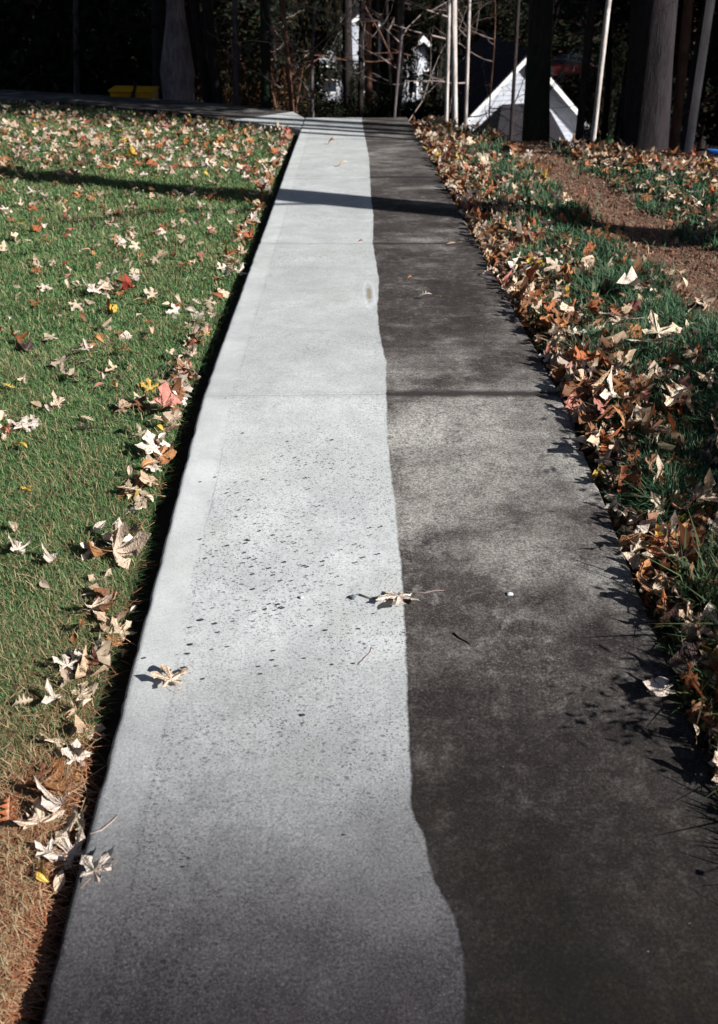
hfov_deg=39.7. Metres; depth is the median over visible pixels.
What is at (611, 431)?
maple leaf
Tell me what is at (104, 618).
maple leaf
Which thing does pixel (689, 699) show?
maple leaf
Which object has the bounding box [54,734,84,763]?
maple leaf
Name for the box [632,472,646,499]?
maple leaf
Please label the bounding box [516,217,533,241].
maple leaf
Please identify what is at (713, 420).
maple leaf
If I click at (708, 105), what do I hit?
woods tree
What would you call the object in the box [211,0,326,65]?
understory tree
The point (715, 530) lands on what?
broad leaf
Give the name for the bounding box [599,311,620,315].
broad leaf
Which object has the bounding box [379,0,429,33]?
woods tree
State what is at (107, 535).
maple leaf
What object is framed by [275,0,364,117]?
dark tree
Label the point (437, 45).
woods tree
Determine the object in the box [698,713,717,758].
maple leaf
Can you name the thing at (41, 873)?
oval leaf
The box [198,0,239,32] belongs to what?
understory tree
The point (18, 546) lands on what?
maple leaf
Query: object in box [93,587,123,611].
broad leaf
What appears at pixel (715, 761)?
maple leaf
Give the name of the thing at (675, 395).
leaf
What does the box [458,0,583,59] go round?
woods tree
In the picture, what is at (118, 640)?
broad leaf
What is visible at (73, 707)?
oak leaf
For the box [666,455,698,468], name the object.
maple leaf
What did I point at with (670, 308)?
verge grass
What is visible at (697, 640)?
maple leaf
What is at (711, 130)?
shrub
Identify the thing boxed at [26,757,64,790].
broad leaf
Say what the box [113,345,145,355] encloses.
oak leaf
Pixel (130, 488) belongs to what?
oak leaf
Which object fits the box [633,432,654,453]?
maple leaf
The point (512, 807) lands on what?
path
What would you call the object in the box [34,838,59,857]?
maple leaf
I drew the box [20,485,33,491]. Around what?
maple leaf
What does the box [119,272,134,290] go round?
broad leaf
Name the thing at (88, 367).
maple leaf
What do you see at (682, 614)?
maple leaf
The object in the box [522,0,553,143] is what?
ivy tree
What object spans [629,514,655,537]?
broad leaf
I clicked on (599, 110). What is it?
understory tree
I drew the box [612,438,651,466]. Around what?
broad leaf
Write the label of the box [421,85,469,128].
shrub
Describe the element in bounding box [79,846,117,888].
maple leaf
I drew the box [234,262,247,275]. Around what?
maple leaf
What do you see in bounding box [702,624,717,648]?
maple leaf
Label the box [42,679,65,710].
maple leaf
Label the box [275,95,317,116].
shrub
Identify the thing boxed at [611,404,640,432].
maple leaf
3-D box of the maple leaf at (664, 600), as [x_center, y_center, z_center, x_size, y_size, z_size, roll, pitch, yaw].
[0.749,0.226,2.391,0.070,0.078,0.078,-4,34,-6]
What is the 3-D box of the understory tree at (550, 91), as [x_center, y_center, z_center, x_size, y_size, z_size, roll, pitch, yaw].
[5.034,-9.296,25.297,4.003,8.157,2.184,-3,34,-5]
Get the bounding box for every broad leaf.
[16,339,33,351]
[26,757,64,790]
[70,681,97,702]
[70,714,93,737]
[75,646,108,678]
[84,722,105,740]
[87,537,111,556]
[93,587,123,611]
[96,279,118,291]
[106,635,128,646]
[115,399,131,409]
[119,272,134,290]
[120,330,131,341]
[139,470,158,489]
[151,382,182,411]
[154,444,176,463]
[155,228,166,234]
[543,316,568,329]
[574,345,604,368]
[576,368,611,389]
[578,398,616,423]
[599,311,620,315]
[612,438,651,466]
[617,266,646,287]
[618,375,644,403]
[628,417,661,442]
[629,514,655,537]
[631,559,651,584]
[634,411,655,434]
[643,676,681,696]
[644,520,705,557]
[644,595,691,622]
[649,572,680,601]
[650,519,696,561]
[668,641,711,679]
[700,714,717,746]
[709,529,717,545]
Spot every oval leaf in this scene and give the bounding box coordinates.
[1,424,9,437]
[9,521,17,534]
[12,442,35,454]
[36,860,57,897]
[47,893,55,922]
[53,869,64,894]
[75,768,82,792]
[79,698,91,713]
[89,521,105,533]
[127,465,132,482]
[136,459,155,473]
[604,358,612,370]
[604,423,625,430]
[617,507,627,523]
[625,515,643,525]
[651,535,663,545]
[653,607,670,618]
[655,523,663,536]
[693,723,699,743]
[700,716,717,725]
[708,699,711,714]
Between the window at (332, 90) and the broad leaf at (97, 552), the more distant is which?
the window at (332, 90)
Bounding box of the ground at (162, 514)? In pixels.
[0,0,717,1023]
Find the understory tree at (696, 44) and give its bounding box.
[622,0,717,155]
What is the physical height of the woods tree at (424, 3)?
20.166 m
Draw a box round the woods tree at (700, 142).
[695,124,705,155]
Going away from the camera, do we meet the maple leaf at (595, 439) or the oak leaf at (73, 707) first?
the oak leaf at (73, 707)
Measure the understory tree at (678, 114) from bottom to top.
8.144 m
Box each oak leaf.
[0,782,19,825]
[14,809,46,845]
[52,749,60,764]
[63,698,84,717]
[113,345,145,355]
[118,484,164,496]
[569,392,583,418]
[641,560,670,577]
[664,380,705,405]
[689,515,708,542]
[705,665,713,677]
[715,683,717,699]
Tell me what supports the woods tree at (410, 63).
on the ground at (162, 514)
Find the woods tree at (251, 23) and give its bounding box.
[199,0,331,89]
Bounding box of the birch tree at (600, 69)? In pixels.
[590,0,611,141]
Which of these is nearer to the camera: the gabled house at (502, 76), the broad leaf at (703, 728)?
the broad leaf at (703, 728)
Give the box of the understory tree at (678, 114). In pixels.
[668,0,717,151]
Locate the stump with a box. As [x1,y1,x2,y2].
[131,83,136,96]
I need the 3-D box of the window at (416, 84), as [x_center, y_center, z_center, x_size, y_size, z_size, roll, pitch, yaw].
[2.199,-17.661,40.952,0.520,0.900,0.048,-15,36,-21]
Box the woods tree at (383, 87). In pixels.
[372,0,392,108]
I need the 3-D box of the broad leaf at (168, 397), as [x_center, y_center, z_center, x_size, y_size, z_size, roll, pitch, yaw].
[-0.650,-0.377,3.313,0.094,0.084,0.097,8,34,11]
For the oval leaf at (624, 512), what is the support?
on the verge grass at (670, 308)
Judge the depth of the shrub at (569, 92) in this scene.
53.91 m
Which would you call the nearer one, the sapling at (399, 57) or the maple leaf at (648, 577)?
the maple leaf at (648, 577)
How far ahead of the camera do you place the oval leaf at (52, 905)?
1.82 m
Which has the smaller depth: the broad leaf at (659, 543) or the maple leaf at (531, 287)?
the broad leaf at (659, 543)
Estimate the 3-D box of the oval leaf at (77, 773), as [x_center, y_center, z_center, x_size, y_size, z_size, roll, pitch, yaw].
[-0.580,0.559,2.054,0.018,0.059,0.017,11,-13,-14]
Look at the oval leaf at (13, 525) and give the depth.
2.75 m
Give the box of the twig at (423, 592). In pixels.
[406,590,443,593]
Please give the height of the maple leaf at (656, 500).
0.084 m
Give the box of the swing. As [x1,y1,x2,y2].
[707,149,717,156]
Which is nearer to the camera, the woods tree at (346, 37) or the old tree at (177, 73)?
the old tree at (177, 73)
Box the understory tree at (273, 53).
[225,2,338,104]
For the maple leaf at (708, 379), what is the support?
on the verge grass at (670, 308)
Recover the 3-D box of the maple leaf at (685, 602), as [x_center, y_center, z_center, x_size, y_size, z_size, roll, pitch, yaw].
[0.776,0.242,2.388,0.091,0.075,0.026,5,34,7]
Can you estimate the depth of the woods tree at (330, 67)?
38.84 m
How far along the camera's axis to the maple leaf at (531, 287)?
4.50 m
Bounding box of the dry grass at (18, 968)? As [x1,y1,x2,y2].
[0,470,175,1023]
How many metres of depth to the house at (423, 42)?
40.85 m
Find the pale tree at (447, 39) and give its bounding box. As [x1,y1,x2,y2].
[286,0,450,121]
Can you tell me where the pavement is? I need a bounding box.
[0,89,303,135]
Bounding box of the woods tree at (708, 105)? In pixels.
[670,6,717,135]
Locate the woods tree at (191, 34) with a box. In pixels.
[184,0,203,101]
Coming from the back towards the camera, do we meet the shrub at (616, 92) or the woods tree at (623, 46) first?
the shrub at (616, 92)
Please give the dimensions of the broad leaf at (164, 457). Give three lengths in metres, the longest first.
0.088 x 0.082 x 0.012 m
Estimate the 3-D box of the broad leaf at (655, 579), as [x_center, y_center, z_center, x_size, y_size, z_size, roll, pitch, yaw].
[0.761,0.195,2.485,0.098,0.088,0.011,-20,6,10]
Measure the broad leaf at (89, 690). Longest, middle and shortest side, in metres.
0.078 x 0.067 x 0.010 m
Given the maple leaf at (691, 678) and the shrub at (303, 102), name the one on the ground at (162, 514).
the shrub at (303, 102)
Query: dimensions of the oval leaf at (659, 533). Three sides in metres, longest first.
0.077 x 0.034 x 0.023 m
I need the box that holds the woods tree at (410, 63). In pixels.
[378,0,423,107]
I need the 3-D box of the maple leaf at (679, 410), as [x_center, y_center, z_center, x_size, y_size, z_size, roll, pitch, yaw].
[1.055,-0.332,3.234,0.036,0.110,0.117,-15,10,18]
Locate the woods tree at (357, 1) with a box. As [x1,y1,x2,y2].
[313,0,382,23]
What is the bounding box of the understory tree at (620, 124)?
[574,31,686,144]
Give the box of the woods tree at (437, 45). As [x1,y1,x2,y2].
[411,0,462,113]
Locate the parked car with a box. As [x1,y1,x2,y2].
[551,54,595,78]
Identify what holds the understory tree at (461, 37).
on the ground at (162, 514)
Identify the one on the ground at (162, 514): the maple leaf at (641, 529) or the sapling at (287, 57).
the sapling at (287, 57)
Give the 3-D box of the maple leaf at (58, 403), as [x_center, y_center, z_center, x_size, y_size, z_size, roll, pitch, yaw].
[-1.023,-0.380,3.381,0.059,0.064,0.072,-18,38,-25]
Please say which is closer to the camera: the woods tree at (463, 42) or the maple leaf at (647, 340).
the maple leaf at (647, 340)
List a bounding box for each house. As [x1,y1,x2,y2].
[293,2,380,105]
[357,24,435,109]
[419,31,588,145]
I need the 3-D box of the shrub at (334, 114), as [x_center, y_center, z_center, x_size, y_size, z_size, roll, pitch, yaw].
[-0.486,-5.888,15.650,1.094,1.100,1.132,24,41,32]
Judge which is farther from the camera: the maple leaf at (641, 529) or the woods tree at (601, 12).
the woods tree at (601, 12)
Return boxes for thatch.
[0,160,277,1023]
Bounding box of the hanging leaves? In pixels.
[1,0,712,99]
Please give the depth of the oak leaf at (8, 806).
1.96 m
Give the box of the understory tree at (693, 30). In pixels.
[671,5,715,151]
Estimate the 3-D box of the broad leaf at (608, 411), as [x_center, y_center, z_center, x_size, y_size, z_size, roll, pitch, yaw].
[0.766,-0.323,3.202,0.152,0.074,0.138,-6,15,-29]
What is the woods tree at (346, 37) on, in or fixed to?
on the ground at (162, 514)
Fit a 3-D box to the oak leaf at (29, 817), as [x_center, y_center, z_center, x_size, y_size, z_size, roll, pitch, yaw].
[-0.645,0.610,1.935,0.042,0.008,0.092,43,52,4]
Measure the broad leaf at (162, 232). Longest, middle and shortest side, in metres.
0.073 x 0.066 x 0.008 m
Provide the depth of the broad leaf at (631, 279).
4.38 m
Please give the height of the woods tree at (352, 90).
5.528 m
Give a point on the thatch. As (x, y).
(15, 847)
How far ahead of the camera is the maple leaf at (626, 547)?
2.66 m
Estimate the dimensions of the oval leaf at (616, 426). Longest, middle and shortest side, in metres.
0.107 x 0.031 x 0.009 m
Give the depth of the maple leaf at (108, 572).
2.59 m
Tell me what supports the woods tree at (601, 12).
on the ground at (162, 514)
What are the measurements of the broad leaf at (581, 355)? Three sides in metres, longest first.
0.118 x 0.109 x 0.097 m
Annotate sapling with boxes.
[210,0,370,117]
[221,0,378,112]
[340,0,492,120]
[435,0,554,136]
[598,135,616,147]
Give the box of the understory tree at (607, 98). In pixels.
[569,2,672,141]
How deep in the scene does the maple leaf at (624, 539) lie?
2.61 m
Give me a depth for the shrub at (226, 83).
15.39 m
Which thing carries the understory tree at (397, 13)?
on the ground at (162, 514)
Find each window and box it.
[321,66,337,93]
[407,71,418,93]
[420,69,431,92]
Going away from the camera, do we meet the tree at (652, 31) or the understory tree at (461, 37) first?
the tree at (652, 31)
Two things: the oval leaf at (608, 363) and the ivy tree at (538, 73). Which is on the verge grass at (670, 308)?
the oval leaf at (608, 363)
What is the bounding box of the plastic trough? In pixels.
[108,86,158,98]
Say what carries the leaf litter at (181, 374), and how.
on the ground at (162, 514)
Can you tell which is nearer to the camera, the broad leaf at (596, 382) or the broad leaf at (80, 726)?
the broad leaf at (80, 726)
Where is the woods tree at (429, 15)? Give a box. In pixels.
[415,0,473,41]
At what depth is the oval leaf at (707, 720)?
2.09 m
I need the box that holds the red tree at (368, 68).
[364,0,371,114]
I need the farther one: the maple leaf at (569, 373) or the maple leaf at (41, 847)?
the maple leaf at (569, 373)
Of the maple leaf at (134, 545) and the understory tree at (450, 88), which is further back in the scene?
the understory tree at (450, 88)
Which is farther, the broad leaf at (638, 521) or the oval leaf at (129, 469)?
the oval leaf at (129, 469)
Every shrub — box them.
[0,0,230,95]
[192,0,281,106]
[195,45,249,105]
[218,40,283,108]
[220,71,272,106]
[224,48,297,106]
[244,31,339,110]
[247,44,324,114]
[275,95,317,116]
[281,92,338,112]
[294,94,347,117]
[314,92,365,117]
[314,99,356,117]
[341,93,364,112]
[342,96,386,117]
[364,92,415,123]
[373,95,421,120]
[402,81,428,110]
[404,84,438,122]
[412,92,451,116]
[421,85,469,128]
[551,38,621,119]
[553,55,622,109]
[564,22,601,84]
[607,92,698,148]
[670,72,717,147]
[697,128,717,159]
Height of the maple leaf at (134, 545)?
0.095 m
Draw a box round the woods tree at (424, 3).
[414,0,430,14]
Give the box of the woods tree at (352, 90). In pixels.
[346,55,377,107]
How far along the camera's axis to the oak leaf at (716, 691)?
2.16 m
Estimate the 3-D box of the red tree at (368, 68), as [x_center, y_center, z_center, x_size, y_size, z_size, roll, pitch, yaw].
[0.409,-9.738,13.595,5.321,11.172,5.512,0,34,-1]
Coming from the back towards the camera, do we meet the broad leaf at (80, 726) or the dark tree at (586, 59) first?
the dark tree at (586, 59)
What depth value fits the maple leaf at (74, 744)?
2.08 m
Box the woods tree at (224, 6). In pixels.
[111,0,258,30]
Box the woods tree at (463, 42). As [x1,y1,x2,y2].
[457,0,568,91]
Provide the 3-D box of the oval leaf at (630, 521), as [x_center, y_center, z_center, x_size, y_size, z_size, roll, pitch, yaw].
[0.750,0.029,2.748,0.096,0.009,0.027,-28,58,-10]
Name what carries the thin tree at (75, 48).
on the ground at (162, 514)
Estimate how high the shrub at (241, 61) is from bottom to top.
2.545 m
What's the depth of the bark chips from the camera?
2.52 m
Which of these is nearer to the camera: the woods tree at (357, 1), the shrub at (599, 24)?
the woods tree at (357, 1)
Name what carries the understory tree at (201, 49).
on the ground at (162, 514)
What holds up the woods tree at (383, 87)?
on the ground at (162, 514)
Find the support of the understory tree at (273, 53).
on the ground at (162, 514)
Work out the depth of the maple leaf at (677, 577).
2.48 m
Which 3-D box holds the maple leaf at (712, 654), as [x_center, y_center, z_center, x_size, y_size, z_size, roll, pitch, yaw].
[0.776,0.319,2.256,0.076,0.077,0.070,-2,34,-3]
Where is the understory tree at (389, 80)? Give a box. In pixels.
[344,0,410,106]
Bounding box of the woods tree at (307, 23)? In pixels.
[280,0,333,106]
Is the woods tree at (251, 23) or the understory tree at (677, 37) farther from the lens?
the woods tree at (251, 23)
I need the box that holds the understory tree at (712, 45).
[618,12,717,137]
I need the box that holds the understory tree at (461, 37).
[457,0,556,140]
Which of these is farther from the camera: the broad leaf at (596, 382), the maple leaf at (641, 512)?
the broad leaf at (596, 382)
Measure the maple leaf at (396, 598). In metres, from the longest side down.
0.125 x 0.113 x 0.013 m
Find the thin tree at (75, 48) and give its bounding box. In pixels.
[73,0,79,93]
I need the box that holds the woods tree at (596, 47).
[592,0,698,77]
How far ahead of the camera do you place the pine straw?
6.17 m
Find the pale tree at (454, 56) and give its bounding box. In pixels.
[451,0,457,126]
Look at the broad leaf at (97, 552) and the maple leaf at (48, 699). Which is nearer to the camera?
the maple leaf at (48, 699)
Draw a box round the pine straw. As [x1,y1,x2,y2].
[497,139,717,319]
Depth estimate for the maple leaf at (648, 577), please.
2.53 m
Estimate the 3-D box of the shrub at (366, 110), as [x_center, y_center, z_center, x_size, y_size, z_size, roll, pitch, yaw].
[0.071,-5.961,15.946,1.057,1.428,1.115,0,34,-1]
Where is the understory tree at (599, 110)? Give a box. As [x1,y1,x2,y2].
[550,83,620,143]
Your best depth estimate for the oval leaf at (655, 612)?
2.41 m
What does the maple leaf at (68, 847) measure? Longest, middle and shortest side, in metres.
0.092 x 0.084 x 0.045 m
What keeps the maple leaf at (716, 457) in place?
on the verge grass at (670, 308)
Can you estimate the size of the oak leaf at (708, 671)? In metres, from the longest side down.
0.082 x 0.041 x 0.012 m
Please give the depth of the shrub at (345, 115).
15.57 m
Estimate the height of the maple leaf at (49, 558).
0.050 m
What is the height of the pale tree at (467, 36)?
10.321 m
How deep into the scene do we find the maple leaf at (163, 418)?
3.25 m
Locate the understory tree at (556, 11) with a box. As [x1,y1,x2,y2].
[492,0,581,144]
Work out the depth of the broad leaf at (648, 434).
3.14 m
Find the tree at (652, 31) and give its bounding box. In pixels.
[622,0,677,154]
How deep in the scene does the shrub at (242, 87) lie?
28.41 m
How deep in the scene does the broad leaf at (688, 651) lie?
2.21 m
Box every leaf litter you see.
[0,99,293,786]
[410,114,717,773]
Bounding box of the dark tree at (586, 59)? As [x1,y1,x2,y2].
[574,0,596,145]
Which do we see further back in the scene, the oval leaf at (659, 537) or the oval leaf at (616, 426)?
the oval leaf at (616, 426)
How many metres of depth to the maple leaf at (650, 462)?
2.90 m
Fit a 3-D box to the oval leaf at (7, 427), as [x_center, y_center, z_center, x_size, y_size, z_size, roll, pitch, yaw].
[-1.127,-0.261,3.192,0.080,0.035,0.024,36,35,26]
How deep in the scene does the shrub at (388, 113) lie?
15.49 m
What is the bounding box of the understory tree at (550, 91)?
[497,42,579,141]
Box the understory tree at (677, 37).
[579,7,713,142]
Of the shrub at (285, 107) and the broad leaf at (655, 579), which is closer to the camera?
the broad leaf at (655, 579)
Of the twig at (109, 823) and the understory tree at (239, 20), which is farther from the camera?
the understory tree at (239, 20)
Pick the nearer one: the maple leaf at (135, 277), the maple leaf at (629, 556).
the maple leaf at (629, 556)
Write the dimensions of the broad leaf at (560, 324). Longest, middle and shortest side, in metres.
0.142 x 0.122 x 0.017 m
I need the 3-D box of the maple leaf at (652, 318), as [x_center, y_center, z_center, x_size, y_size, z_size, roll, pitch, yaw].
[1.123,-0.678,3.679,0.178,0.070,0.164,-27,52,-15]
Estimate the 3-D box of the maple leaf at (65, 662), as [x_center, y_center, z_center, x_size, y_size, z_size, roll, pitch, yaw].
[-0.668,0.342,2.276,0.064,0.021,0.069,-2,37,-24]
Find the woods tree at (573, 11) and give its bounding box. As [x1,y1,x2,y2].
[503,0,601,58]
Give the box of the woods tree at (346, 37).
[329,0,354,107]
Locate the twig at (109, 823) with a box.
[90,815,117,833]
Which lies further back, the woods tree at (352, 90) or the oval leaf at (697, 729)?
the woods tree at (352, 90)
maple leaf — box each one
[7,415,37,434]
[8,533,32,557]
[13,798,64,839]
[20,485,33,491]
[34,776,83,812]
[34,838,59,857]
[40,733,71,747]
[41,542,61,562]
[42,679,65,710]
[43,828,85,869]
[51,390,67,410]
[52,654,79,670]
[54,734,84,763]
[55,797,87,838]
[61,739,90,770]
[70,339,97,352]
[72,608,108,615]
[79,593,112,617]
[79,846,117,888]
[83,281,104,296]
[84,363,99,372]
[88,568,111,582]
[91,521,151,569]
[96,610,127,631]
[101,518,132,541]
[109,617,136,639]
[129,274,139,280]
[133,391,144,399]
[134,430,169,455]
[140,378,158,392]
[147,415,177,425]
[150,663,188,689]
[193,330,209,334]
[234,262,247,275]
[376,590,419,604]
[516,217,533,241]
[526,281,540,297]
[556,367,575,399]
[569,424,606,455]
[599,427,624,453]
[600,369,623,404]
[609,462,639,481]
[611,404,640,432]
[618,531,656,545]
[621,317,644,320]
[621,545,630,564]
[622,550,655,571]
[624,507,646,515]
[625,338,662,343]
[627,524,649,551]
[628,530,650,551]
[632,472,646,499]
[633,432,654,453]
[636,559,669,583]
[639,582,668,599]
[641,309,681,343]
[641,454,655,476]
[647,451,672,485]
[648,492,674,518]
[648,511,678,535]
[657,588,692,626]
[662,575,685,582]
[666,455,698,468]
[671,598,703,612]
[674,635,707,663]
[677,397,683,414]
[678,601,705,627]
[679,659,705,698]
[681,690,709,708]
[685,562,699,592]
[686,622,715,651]
[688,439,717,466]
[693,368,717,390]
[693,592,707,614]
[694,469,717,510]
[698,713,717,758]
[700,644,717,665]
[700,660,717,665]
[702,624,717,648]
[708,751,717,784]
[711,414,717,432]
[712,437,717,470]
[712,751,717,791]
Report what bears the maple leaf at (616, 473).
on the verge grass at (670, 308)
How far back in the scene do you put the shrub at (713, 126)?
56.70 m
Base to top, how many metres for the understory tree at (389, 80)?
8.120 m
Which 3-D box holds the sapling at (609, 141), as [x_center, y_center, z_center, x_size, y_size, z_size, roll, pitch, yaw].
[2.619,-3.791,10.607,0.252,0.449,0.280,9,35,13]
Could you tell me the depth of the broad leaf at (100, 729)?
2.18 m
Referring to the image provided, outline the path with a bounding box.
[40,117,717,1023]
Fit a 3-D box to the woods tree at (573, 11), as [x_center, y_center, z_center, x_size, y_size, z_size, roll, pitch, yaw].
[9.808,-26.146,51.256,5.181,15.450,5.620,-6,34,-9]
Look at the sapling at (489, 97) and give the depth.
13.76 m
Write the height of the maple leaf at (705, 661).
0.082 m
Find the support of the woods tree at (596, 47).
on the ground at (162, 514)
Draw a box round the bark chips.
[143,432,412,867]
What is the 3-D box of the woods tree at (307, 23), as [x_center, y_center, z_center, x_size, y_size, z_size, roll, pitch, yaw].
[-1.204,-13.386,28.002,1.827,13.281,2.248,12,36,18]
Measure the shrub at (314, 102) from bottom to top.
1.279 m
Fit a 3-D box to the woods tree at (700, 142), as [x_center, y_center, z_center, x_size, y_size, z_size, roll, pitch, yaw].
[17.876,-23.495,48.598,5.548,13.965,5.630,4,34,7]
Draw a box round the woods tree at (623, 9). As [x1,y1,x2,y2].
[554,0,717,144]
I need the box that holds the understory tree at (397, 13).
[222,0,430,116]
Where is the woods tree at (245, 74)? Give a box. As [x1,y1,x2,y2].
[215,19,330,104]
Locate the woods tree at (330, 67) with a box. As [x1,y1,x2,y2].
[218,1,358,100]
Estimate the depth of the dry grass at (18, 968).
1.85 m
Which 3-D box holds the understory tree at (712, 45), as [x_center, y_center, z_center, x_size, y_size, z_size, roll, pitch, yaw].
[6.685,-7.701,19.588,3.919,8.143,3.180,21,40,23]
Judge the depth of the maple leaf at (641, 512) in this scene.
2.75 m
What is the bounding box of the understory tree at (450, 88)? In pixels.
[446,0,523,137]
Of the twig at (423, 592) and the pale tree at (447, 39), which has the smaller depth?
the twig at (423, 592)
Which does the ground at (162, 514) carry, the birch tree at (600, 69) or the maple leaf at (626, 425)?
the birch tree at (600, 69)
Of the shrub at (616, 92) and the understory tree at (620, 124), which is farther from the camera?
the shrub at (616, 92)
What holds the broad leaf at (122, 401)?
on the leaf litter at (181, 374)
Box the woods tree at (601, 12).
[572,0,603,19]
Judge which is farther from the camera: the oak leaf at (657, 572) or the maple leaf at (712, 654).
the oak leaf at (657, 572)
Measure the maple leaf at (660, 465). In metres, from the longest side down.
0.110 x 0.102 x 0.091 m
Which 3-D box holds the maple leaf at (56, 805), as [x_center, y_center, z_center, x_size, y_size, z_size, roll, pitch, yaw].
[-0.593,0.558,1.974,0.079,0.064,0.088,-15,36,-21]
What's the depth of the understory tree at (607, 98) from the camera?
18.20 m
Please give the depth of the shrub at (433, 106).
16.40 m
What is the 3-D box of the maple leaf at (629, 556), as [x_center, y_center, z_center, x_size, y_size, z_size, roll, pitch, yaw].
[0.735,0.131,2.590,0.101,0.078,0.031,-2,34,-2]
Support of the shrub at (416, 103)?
on the ground at (162, 514)
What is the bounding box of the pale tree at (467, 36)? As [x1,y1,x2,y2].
[342,0,470,123]
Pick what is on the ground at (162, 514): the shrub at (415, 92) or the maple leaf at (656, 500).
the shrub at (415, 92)
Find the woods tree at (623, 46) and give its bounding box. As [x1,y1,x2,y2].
[571,1,628,147]
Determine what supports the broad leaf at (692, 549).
on the broad leaf at (659, 543)
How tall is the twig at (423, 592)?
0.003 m
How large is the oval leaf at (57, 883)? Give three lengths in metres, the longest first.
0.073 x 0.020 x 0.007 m
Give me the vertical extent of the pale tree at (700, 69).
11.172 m
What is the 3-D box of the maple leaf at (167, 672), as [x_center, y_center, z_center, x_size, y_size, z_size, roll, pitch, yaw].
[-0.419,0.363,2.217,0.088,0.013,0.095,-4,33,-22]
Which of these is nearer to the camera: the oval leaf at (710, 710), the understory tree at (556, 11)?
the oval leaf at (710, 710)
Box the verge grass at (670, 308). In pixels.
[419,116,717,786]
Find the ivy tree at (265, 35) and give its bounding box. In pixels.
[260,0,390,108]
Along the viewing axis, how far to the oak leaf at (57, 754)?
2.08 m
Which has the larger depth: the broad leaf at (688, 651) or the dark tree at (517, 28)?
the dark tree at (517, 28)
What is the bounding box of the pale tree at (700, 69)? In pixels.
[684,0,714,153]
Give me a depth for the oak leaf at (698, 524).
2.68 m
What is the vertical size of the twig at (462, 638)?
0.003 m
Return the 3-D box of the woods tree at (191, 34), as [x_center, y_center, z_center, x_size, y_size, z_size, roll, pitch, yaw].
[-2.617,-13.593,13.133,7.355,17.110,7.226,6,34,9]
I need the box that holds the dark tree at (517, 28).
[496,0,606,140]
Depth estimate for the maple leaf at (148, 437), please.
3.11 m
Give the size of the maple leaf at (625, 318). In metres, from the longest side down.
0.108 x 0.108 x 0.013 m
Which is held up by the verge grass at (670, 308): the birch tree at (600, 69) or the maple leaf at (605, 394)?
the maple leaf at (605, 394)
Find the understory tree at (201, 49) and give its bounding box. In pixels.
[29,0,211,102]
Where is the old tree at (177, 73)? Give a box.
[160,0,194,101]
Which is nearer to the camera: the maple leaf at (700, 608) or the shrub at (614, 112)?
the maple leaf at (700, 608)
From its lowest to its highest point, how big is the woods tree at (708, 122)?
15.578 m
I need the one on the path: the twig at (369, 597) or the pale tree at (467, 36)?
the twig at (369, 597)
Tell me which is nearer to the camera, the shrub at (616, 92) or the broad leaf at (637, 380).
the broad leaf at (637, 380)
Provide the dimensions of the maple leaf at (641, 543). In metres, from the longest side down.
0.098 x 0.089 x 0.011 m
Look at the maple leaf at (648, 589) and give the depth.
2.43 m
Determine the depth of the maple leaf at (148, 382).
3.53 m
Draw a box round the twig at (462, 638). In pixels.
[453,632,471,644]
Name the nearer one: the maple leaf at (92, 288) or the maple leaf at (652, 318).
the maple leaf at (652, 318)
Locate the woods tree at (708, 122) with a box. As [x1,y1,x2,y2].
[669,21,717,145]
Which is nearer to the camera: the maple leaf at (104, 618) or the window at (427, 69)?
the maple leaf at (104, 618)
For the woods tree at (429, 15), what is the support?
on the ground at (162, 514)
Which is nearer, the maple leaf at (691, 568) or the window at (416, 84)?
the maple leaf at (691, 568)

